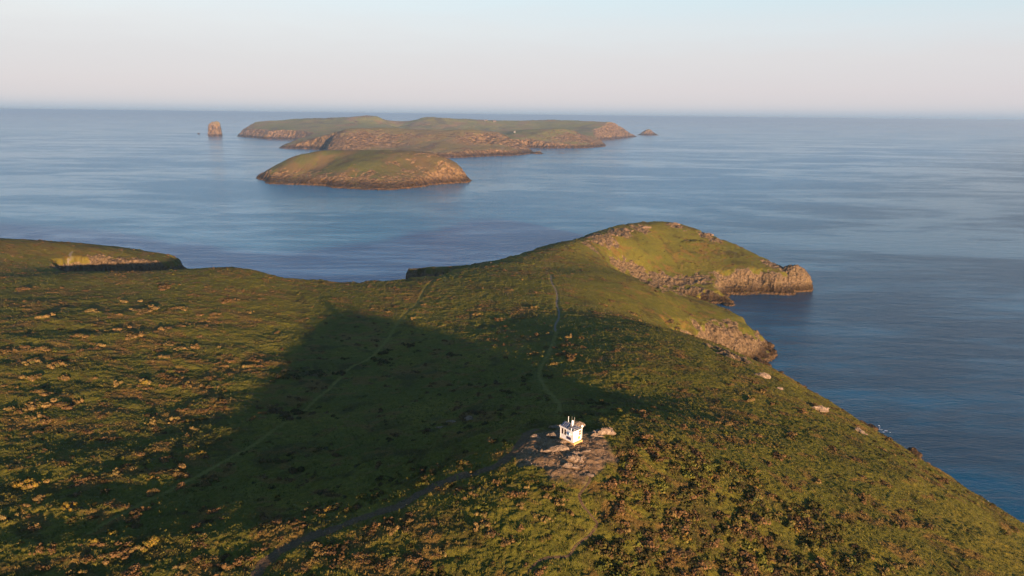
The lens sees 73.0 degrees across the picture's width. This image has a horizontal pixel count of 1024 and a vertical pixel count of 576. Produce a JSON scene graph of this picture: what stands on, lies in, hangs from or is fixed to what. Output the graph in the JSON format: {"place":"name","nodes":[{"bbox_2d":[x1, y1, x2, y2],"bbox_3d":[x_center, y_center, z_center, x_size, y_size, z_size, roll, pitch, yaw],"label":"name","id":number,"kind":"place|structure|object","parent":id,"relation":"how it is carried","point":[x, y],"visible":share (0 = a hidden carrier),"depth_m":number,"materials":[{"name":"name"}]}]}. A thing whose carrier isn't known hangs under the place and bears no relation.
{"place":"outdoors","nodes":[
{"label":"outdoors","id":0,"kind":"place"},
{"bbox_2d":[65,251,72,270],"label":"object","id":1,"kind":"structure","parent":0,"point":[68,266],"depth_m":442.62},
{"bbox_2d":[250,428,539,575],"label":"path","id":2,"kind":"structure","parent":0,"point":[262,564],"depth_m":125.85,"materials":[{"name":"soil"}]},
{"bbox_2d":[0,221,1023,575],"bbox_3d":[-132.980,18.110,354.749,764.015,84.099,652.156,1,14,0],"label":"ground","id":3,"kind":"structure","parent":0,"point":[684,267],"depth_m":192.79,"materials":[{"name":"plant"}]},
{"bbox_2d":[0,346,18,354],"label":"shrub","id":4,"kind":"object","parent":3,"relation":"on","point":[5,351],"visible":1,"depth_m":228.37,"materials":[{"name":"brown plant"}]},
{"bbox_2d":[12,476,32,490],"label":"shrub","id":5,"kind":"object","parent":3,"relation":"on","point":[24,484],"visible":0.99,"depth_m":146.66,"materials":[{"name":"brown plant"}]},
{"bbox_2d":[15,287,30,290],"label":"shrub","id":6,"kind":"object","parent":3,"relation":"on","point":[21,288],"visible":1,"depth_m":331.73,"materials":[{"name":"brown plant"}]},
{"bbox_2d":[18,373,41,381],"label":"shrub","id":7,"kind":"object","parent":3,"relation":"on","point":[32,378],"visible":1,"depth_m":207.88,"materials":[{"name":"brown plant"}]},
{"bbox_2d":[20,523,42,531],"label":"shrub","id":8,"kind":"object","parent":3,"relation":"on","point":[38,526],"visible":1,"depth_m":130.28,"materials":[{"name":"brown plant"}]},
{"bbox_2d":[21,357,42,365],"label":"shrub","id":9,"kind":"object","parent":3,"relation":"on","point":[34,360],"visible":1,"depth_m":220.52,"materials":[{"name":"brown plant"}]},
{"bbox_2d":[24,412,41,420],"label":"shrub","id":10,"kind":"object","parent":3,"relation":"on","point":[32,417],"visible":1,"depth_m":182.48,"materials":[{"name":"brown plant"}]},
{"bbox_2d":[14,398,57,410],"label":"shrub","id":11,"kind":"object","parent":3,"relation":"on","point":[32,405],"visible":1,"depth_m":189.17,"materials":[{"name":"brown plant"}]},
{"bbox_2d":[28,543,44,555],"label":"shrub","id":12,"kind":"object","parent":3,"relation":"on","point":[39,549],"visible":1,"depth_m":121.31,"materials":[{"name":"brown plant"}]},
{"bbox_2d":[27,478,49,487],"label":"shrub","id":13,"kind":"object","parent":3,"relation":"on","point":[34,483],"visible":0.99,"depth_m":147.93,"materials":[{"name":"yellow plant"}]},
{"bbox_2d":[32,494,44,501],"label":"shrub","id":14,"kind":"object","parent":3,"relation":"on","point":[39,498],"visible":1,"depth_m":141.02,"materials":[{"name":"brown plant"}]},
{"bbox_2d":[31,389,47,395],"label":"shrub","id":15,"kind":"object","parent":3,"relation":"on","point":[43,392],"visible":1,"depth_m":198.54,"materials":[{"name":"brown plant"}]},
{"bbox_2d":[30,345,50,350],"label":"shrub","id":16,"kind":"object","parent":3,"relation":"on","point":[45,348],"visible":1,"depth_m":232.63,"materials":[{"name":"brown plant"}]},
{"bbox_2d":[37,419,52,424],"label":"shrub","id":17,"kind":"object","parent":3,"relation":"on","point":[42,421],"visible":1,"depth_m":180.76,"materials":[{"name":"brown plant"}]},
{"bbox_2d":[35,313,55,318],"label":"shrub","id":18,"kind":"object","parent":3,"relation":"on","point":[43,316],"visible":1,"depth_m":271.80,"materials":[{"name":"yellow plant"}]},
{"bbox_2d":[46,360,67,368],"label":"shrub","id":19,"kind":"object","parent":3,"relation":"on","point":[52,365],"visible":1,"depth_m":219.70,"materials":[{"name":"brown plant"}]},
{"bbox_2d":[51,401,72,409],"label":"shrub","id":20,"kind":"object","parent":3,"relation":"on","point":[63,405],"visible":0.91,"depth_m":191.50,"materials":[{"name":"brown plant"}]},
{"bbox_2d":[58,374,69,380],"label":"shrub","id":21,"kind":"object","parent":3,"relation":"on","point":[64,377],"visible":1,"depth_m":211.30,"materials":[{"name":"brown plant"}]},
{"bbox_2d":[61,501,77,511],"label":"shrub","id":22,"kind":"object","parent":3,"relation":"on","point":[65,505],"visible":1,"depth_m":137.61,"materials":[{"name":"yellow plant"}]},
{"bbox_2d":[68,333,88,337],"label":"shrub","id":23,"kind":"object","parent":3,"relation":"on","point":[79,335],"visible":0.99,"depth_m":251.13,"materials":[{"name":"brown plant"}]},
{"bbox_2d":[77,570,88,575],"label":"shrub","id":24,"kind":"object","parent":3,"relation":"on","point":[81,572],"visible":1,"depth_m":115.36,"materials":[{"name":"brown plant"}]},
{"bbox_2d":[81,308,98,312],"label":"shrub","id":25,"kind":"object","parent":3,"relation":"on","point":[91,310],"visible":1,"depth_m":288.26,"materials":[{"name":"brown plant"}]},
{"bbox_2d":[79,538,105,546],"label":"shrub","id":26,"kind":"object","parent":3,"relation":"on","point":[100,544],"visible":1,"depth_m":122.80,"materials":[{"name":"brown plant"}]},
{"bbox_2d":[97,553,110,564],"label":"shrub","id":27,"kind":"object","parent":3,"relation":"on","point":[105,556],"visible":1,"depth_m":119.08,"materials":[{"name":"brown plant"}]},
{"bbox_2d":[106,529,119,535],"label":"shrub","id":28,"kind":"object","parent":3,"relation":"on","point":[110,532],"visible":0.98,"depth_m":127.03,"materials":[{"name":"yellow plant"}]},
{"bbox_2d":[110,467,119,476],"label":"shrub","id":29,"kind":"object","parent":3,"relation":"on","point":[116,471],"visible":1,"depth_m":153.09,"materials":[{"name":"brown plant"}]},
{"bbox_2d":[100,541,133,559],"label":"shrub","id":30,"kind":"object","parent":3,"relation":"on","point":[119,553],"visible":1,"depth_m":120.56,"materials":[{"name":"brown plant"}]},
{"bbox_2d":[115,514,139,523],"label":"shrub","id":31,"kind":"object","parent":3,"relation":"on","point":[128,519],"visible":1,"depth_m":132.14,"materials":[{"name":"green plant"}]},
{"bbox_2d":[125,331,143,339],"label":"shrub","id":32,"kind":"object","parent":3,"relation":"on","point":[132,336],"visible":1,"depth_m":256.94,"materials":[{"name":"brown plant"}]},
{"bbox_2d":[126,523,142,528],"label":"shrub","id":33,"kind":"object","parent":3,"relation":"on","point":[134,526],"visible":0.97,"depth_m":130.11,"materials":[{"name":"green plant"}]},
{"bbox_2d":[129,545,145,553],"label":"shrub","id":34,"kind":"object","parent":3,"relation":"on","point":[135,548],"visible":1,"depth_m":121.25,"materials":[{"name":"brown plant"}]},
{"bbox_2d":[125,505,151,520],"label":"shrub","id":35,"kind":"object","parent":3,"relation":"on","point":[133,511],"visible":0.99,"depth_m":135.09,"materials":[{"name":"brown plant"}]},
{"bbox_2d":[128,535,159,551],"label":"shrub","id":36,"kind":"object","parent":3,"relation":"on","point":[150,540],"visible":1,"depth_m":122.90,"materials":[{"name":"yellow plant"}]},
{"bbox_2d":[129,305,159,314],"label":"shrub","id":37,"kind":"object","parent":3,"relation":"on","point":[144,310],"visible":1,"depth_m":294.65,"materials":[{"name":"brown plant"}]},
{"bbox_2d":[146,488,159,496],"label":"shrub","id":38,"kind":"object","parent":3,"relation":"on","point":[150,492],"visible":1,"depth_m":144.44,"materials":[{"name":"brown plant"}]},
{"bbox_2d":[151,456,173,462],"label":"shrub","id":39,"kind":"object","parent":3,"relation":"on","point":[163,460],"visible":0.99,"depth_m":162.25,"materials":[{"name":"green plant"}]},
{"bbox_2d":[156,282,180,290],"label":"shrub","id":40,"kind":"object","parent":3,"relation":"on","point":[163,287],"visible":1,"depth_m":345.79,"materials":[{"name":"brown plant"}]},
{"bbox_2d":[169,463,189,479],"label":"shrub","id":41,"kind":"object","parent":3,"relation":"on","point":[178,472],"visible":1,"depth_m":153.45,"materials":[{"name":"brown plant"}]},
{"bbox_2d":[172,561,186,570],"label":"shrub","id":42,"kind":"object","parent":3,"relation":"on","point":[181,566],"visible":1,"depth_m":115.81,"materials":[{"name":"brown plant"}]},
{"bbox_2d":[191,533,206,541],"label":"shrub","id":43,"kind":"object","parent":3,"relation":"on","point":[201,538],"visible":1,"depth_m":123.45,"materials":[{"name":"brown plant"}]},
{"bbox_2d":[202,474,219,483],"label":"shrub","id":44,"kind":"object","parent":3,"relation":"on","point":[212,478],"visible":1,"depth_m":150.96,"materials":[{"name":"green plant"}]},
{"bbox_2d":[213,563,234,575],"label":"shrub","id":45,"kind":"object","parent":3,"relation":"on","point":[224,566],"visible":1,"depth_m":114.98,"materials":[{"name":"brown plant"}]},
{"bbox_2d":[221,297,239,303],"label":"shrub","id":46,"kind":"object","parent":3,"relation":"on","point":[228,299],"visible":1,"depth_m":325.38,"materials":[{"name":"brown plant"}]},
{"bbox_2d":[229,558,242,566],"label":"shrub","id":47,"kind":"object","parent":3,"relation":"on","point":[235,563],"visible":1,"depth_m":115.95,"materials":[{"name":"brown plant"}]},
{"bbox_2d":[256,543,270,550],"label":"shrub","id":48,"kind":"object","parent":3,"relation":"on","point":[264,548],"visible":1,"depth_m":119.40,"materials":[{"name":"brown plant"}]},
{"bbox_2d":[258,457,291,463],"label":"shrub","id":49,"kind":"object","parent":3,"relation":"on","point":[276,460],"visible":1,"depth_m":159.24,"materials":[{"name":"green plant"}]},
{"bbox_2d":[269,408,301,420],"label":"shrub","id":50,"kind":"object","parent":3,"relation":"on","point":[286,414],"visible":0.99,"depth_m":194.79,"materials":[{"name":"green plant"}]},
{"bbox_2d":[269,368,303,382],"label":"shrub","id":51,"kind":"object","parent":3,"relation":"on","point":[283,375],"visible":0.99,"depth_m":232.37,"materials":[{"name":"green plant"}]},
{"bbox_2d":[276,516,307,528],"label":"shrub","id":52,"kind":"object","parent":3,"relation":"on","point":[295,521],"visible":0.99,"depth_m":125.25,"materials":[{"name":"brown plant"}]},
{"bbox_2d":[288,466,304,473],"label":"shrub","id":53,"kind":"object","parent":3,"relation":"on","point":[293,470],"visible":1,"depth_m":153.38,"materials":[{"name":"green plant"}]},
{"bbox_2d":[290,408,304,414],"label":"shrub","id":54,"kind":"object","parent":3,"relation":"on","point":[297,411],"visible":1,"depth_m":199.10,"materials":[{"name":"green plant"}]},
{"bbox_2d":[298,366,324,376],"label":"shrub","id":55,"kind":"object","parent":3,"relation":"on","point":[313,372],"visible":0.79,"depth_m":238.57,"materials":[{"name":"green plant"}]},
{"bbox_2d":[306,553,318,565],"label":"shrub","id":56,"kind":"object","parent":3,"relation":"on","point":[312,559],"visible":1,"depth_m":113.69,"materials":[{"name":"brown plant"}]},
{"bbox_2d":[309,542,333,560],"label":"shrub","id":57,"kind":"object","parent":3,"relation":"on","point":[316,546],"visible":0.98,"depth_m":116.34,"materials":[{"name":"brown plant"}]},
{"bbox_2d":[334,551,345,562],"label":"shrub","id":58,"kind":"object","parent":3,"relation":"on","point":[341,556],"visible":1,"depth_m":113.34,"materials":[{"name":"brown plant"}]},
{"bbox_2d":[370,356,392,365],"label":"shrub","id":59,"kind":"object","parent":3,"relation":"on","point":[382,361],"visible":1,"depth_m":252.63,"materials":[{"name":"green plant"}]},
{"bbox_2d":[378,517,393,525],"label":"shrub","id":60,"kind":"object","parent":3,"relation":"on","point":[389,518],"visible":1,"depth_m":121.15,"materials":[{"name":"brown plant"}]},
{"bbox_2d":[384,523,399,535],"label":"shrub","id":61,"kind":"object","parent":3,"relation":"on","point":[392,530],"visible":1,"depth_m":118.58,"materials":[{"name":"brown plant"}]},
{"bbox_2d":[386,556,398,564],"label":"shrub","id":62,"kind":"object","parent":3,"relation":"on","point":[393,558],"visible":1,"depth_m":111.51,"materials":[{"name":"brown plant"}]},
{"bbox_2d":[462,491,478,499],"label":"shrub","id":63,"kind":"object","parent":3,"relation":"on","point":[470,493],"visible":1,"depth_m":124.67,"materials":[{"name":"brown plant"}]},
{"bbox_2d":[472,518,490,531],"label":"shrub","id":64,"kind":"object","parent":3,"relation":"on","point":[484,524],"visible":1,"depth_m":116.38,"materials":[{"name":"brown plant"}]},
{"bbox_2d":[500,535,514,546],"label":"shrub","id":65,"kind":"object","parent":3,"relation":"on","point":[504,542],"visible":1,"depth_m":112.95,"materials":[{"name":"brown plant"}]},
{"bbox_2d":[0,223,1023,575],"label":"heath scrub","id":66,"kind":"object","parent":3,"relation":"on","point":[642,559],"visible":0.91,"depth_m":133.91,"materials":[{"name":"green plant"}]},
{"bbox_2d":[539,515,553,522],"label":"shrub","id":67,"kind":"object","parent":3,"relation":"on","point":[544,519],"visible":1,"depth_m":117.26,"materials":[{"name":"brown plant"}]},
{"bbox_2d":[546,432,559,437],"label":"rock","id":68,"kind":"object","parent":3,"relation":"on","point":[555,435],"visible":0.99,"depth_m":141.30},
{"bbox_2d":[548,445,568,450],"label":"rock","id":69,"kind":"object","parent":3,"relation":"on","point":[560,448],"visible":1,"depth_m":134.85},
{"bbox_2d":[553,496,569,505],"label":"shrub","id":70,"kind":"object","parent":3,"relation":"on","point":[558,501],"visible":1,"depth_m":121.06,"materials":[{"name":"brown plant"}]},
{"bbox_2d":[516,429,613,476],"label":"rubble","id":71,"kind":"object","parent":3,"relation":"on","point":[567,451],"visible":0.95,"depth_m":135.32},
{"bbox_2d":[559,416,582,445],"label":"lookout hut","id":72,"kind":"object","parent":3,"relation":"on","point":[570,432],"visible":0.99,"depth_m":137.95,"materials":[{"name":"concrete"}]},
{"bbox_2d":[563,462,578,468],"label":"rock","id":73,"kind":"object","parent":3,"relation":"on","point":[568,465],"visible":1,"depth_m":129.65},
{"bbox_2d":[562,350,582,361],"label":"shrub","id":74,"kind":"object","parent":3,"relation":"on","point":[570,356],"visible":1,"depth_m":237.46,"materials":[{"name":"brown plant"}]},
{"bbox_2d":[566,454,585,462],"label":"rock","id":75,"kind":"object","parent":3,"relation":"on","point":[574,457],"visible":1,"depth_m":131.51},
{"bbox_2d":[573,421,585,427],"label":"rock","id":76,"kind":"object","parent":3,"relation":"on","point":[579,423],"visible":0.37,"depth_m":146.72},
{"bbox_2d":[587,400,609,404],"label":"shrub","id":77,"kind":"object","parent":3,"relation":"on","point":[601,402],"visible":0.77,"depth_m":180.00,"materials":[{"name":"green plant"}]},
{"bbox_2d":[591,427,615,434],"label":"rock","id":78,"kind":"object","parent":3,"relation":"on","point":[608,431],"visible":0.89,"depth_m":143.33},
{"bbox_2d":[663,507,676,516],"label":"shrub","id":79,"kind":"object","parent":3,"relation":"on","point":[670,512],"visible":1,"depth_m":124.11,"materials":[{"name":"brown plant"}]},
{"bbox_2d":[713,442,726,449],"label":"shrub","id":80,"kind":"object","parent":3,"relation":"on","point":[717,444],"visible":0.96,"depth_m":158.45,"materials":[{"name":"brown plant"}]},
{"bbox_2d":[714,524,730,534],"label":"shrub","id":81,"kind":"object","parent":3,"relation":"on","point":[726,532],"visible":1,"depth_m":124.98,"materials":[{"name":"green plant"}]},
{"bbox_2d":[719,463,731,471],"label":"shrub","id":82,"kind":"object","parent":3,"relation":"on","point":[725,466],"visible":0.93,"depth_m":146.94,"materials":[{"name":"green plant"}]},
{"bbox_2d":[727,484,739,492],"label":"shrub","id":83,"kind":"object","parent":3,"relation":"on","point":[736,490],"visible":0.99,"depth_m":140.02,"materials":[{"name":"green plant"}]},
{"bbox_2d":[726,472,743,481],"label":"shrub","id":84,"kind":"object","parent":3,"relation":"on","point":[734,478],"visible":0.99,"depth_m":143.93,"materials":[{"name":"green plant"}]},
{"bbox_2d":[743,490,762,501],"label":"shrub","id":85,"kind":"object","parent":3,"relation":"on","point":[756,497],"visible":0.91,"depth_m":138.95,"materials":[{"name":"green plant"}]},
{"bbox_2d":[752,541,762,548],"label":"shrub","id":86,"kind":"object","parent":3,"relation":"on","point":[757,545],"visible":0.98,"depth_m":125.76,"materials":[{"name":"green plant"}]},
{"bbox_2d":[754,372,770,378],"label":"rock","id":87,"kind":"object","parent":3,"relation":"on","point":[765,375],"visible":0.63,"depth_m":233.22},
{"bbox_2d":[754,507,771,517],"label":"shrub","id":88,"kind":"object","parent":3,"relation":"on","point":[765,513],"visible":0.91,"depth_m":135.73,"materials":[{"name":"green plant"}]},
{"bbox_2d":[755,358,771,366],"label":"shore rock","id":89,"kind":"object","parent":3,"relation":"on","point":[762,361],"visible":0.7,"depth_m":399.58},
{"bbox_2d":[768,528,780,541],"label":"shrub","id":90,"kind":"object","parent":3,"relation":"on","point":[777,537],"visible":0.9,"depth_m":130.09,"materials":[{"name":"green plant"}]},
{"bbox_2d":[772,451,791,460],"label":"shrub","id":91,"kind":"object","parent":3,"relation":"on","point":[777,454],"visible":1,"depth_m":162.93,"materials":[{"name":"brown plant"}]},
{"bbox_2d":[777,515,795,527],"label":"shrub","id":92,"kind":"object","parent":3,"relation":"on","point":[789,523],"visible":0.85,"depth_m":135.15,"materials":[{"name":"green plant"}]},
{"bbox_2d":[782,264,812,291],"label":"rock knoll","id":93,"kind":"structure","parent":3,"relation":"on","point":[799,278],"depth_m":574.10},
{"bbox_2d":[792,558,808,569],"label":"shrub","id":94,"kind":"object","parent":3,"relation":"on","point":[800,565],"visible":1,"depth_m":124.10,"materials":[{"name":"green plant"}]},
{"bbox_2d":[791,507,810,517],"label":"shrub","id":95,"kind":"object","parent":3,"relation":"on","point":[801,513],"visible":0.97,"depth_m":139.66,"materials":[{"name":"green plant"}]},
{"bbox_2d":[797,538,818,551],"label":"shrub","id":96,"kind":"object","parent":3,"relation":"on","point":[803,546],"visible":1,"depth_m":129.90,"materials":[{"name":"green plant"}]},
{"bbox_2d":[806,501,815,508],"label":"shrub","id":97,"kind":"object","parent":3,"relation":"on","point":[812,504],"visible":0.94,"depth_m":144.22,"materials":[{"name":"green plant"}]},
{"bbox_2d":[815,501,824,512],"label":"shrub","id":98,"kind":"object","parent":3,"relation":"on","point":[819,505],"visible":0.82,"depth_m":144.12,"materials":[{"name":"green plant"}]},
{"bbox_2d":[812,405,829,411],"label":"rock","id":99,"kind":"object","parent":3,"relation":"on","point":[820,408],"visible":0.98,"depth_m":212.59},
{"bbox_2d":[851,489,870,504],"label":"shrub","id":100,"kind":"object","parent":3,"relation":"on","point":[863,499],"visible":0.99,"depth_m":152.34,"materials":[{"name":"brown plant"}]},
{"bbox_2d":[876,563,894,575],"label":"shrub","id":101,"kind":"object","parent":3,"relation":"on","point":[886,570],"visible":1,"depth_m":129.01,"materials":[{"name":"brown plant"}]},
{"bbox_2d":[883,557,906,570],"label":"shrub","id":102,"kind":"object","parent":3,"relation":"on","point":[899,566],"visible":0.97,"depth_m":131.02,"materials":[{"name":"brown plant"}]},
{"bbox_2d":[907,447,921,457],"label":"shore rock","id":103,"kind":"object","parent":3,"relation":"on","point":[912,449],"visible":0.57,"depth_m":294.93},
{"bbox_2d":[0,112,1023,522],"bbox_3d":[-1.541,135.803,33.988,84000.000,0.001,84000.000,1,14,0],"label":"sea","id":104,"kind":"structure","parent":0,"point":[902,246],"depth_m":968.01,"materials":[{"name":"liquid"}]},
{"bbox_2d":[208,121,222,135],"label":"sea stack","id":105,"kind":"object","parent":104,"relation":"in","point":[214,128],"visible":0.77,"depth_m":4012.83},
{"bbox_2d":[256,150,471,189],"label":"grassy island","id":106,"kind":"structure","parent":104,"relation":"in","point":[372,169],"depth_m":1420.74,"materials":[{"name":"plant"}]},
{"bbox_2d":[238,115,636,157],"bbox_3d":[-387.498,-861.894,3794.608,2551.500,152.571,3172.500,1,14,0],"label":"long island","id":107,"kind":"structure","parent":104,"relation":"in","point":[453,138],"depth_m":3131.75,"materials":[{"name":"plant"}]},
{"bbox_2d":[638,129,656,134],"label":"sea stack","id":108,"kind":"object","parent":104,"relation":"in","point":[648,132],"visible":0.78,"depth_m":5318.79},
{"bbox_2d":[0,0,1023,123],"label":"sky","id":109,"kind":"structure","parent":0,"point":[939,61],"materials":[{"name":"white"}]},
{"bbox_2d":[550,275,559,331],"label":"path","id":110,"kind":"structure","parent":0,"point":[556,322],"depth_m":334.95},
{"bbox_2d":[526,469,598,573],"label":"path","id":111,"kind":"structure","parent":0,"point":[583,539],"depth_m":115.29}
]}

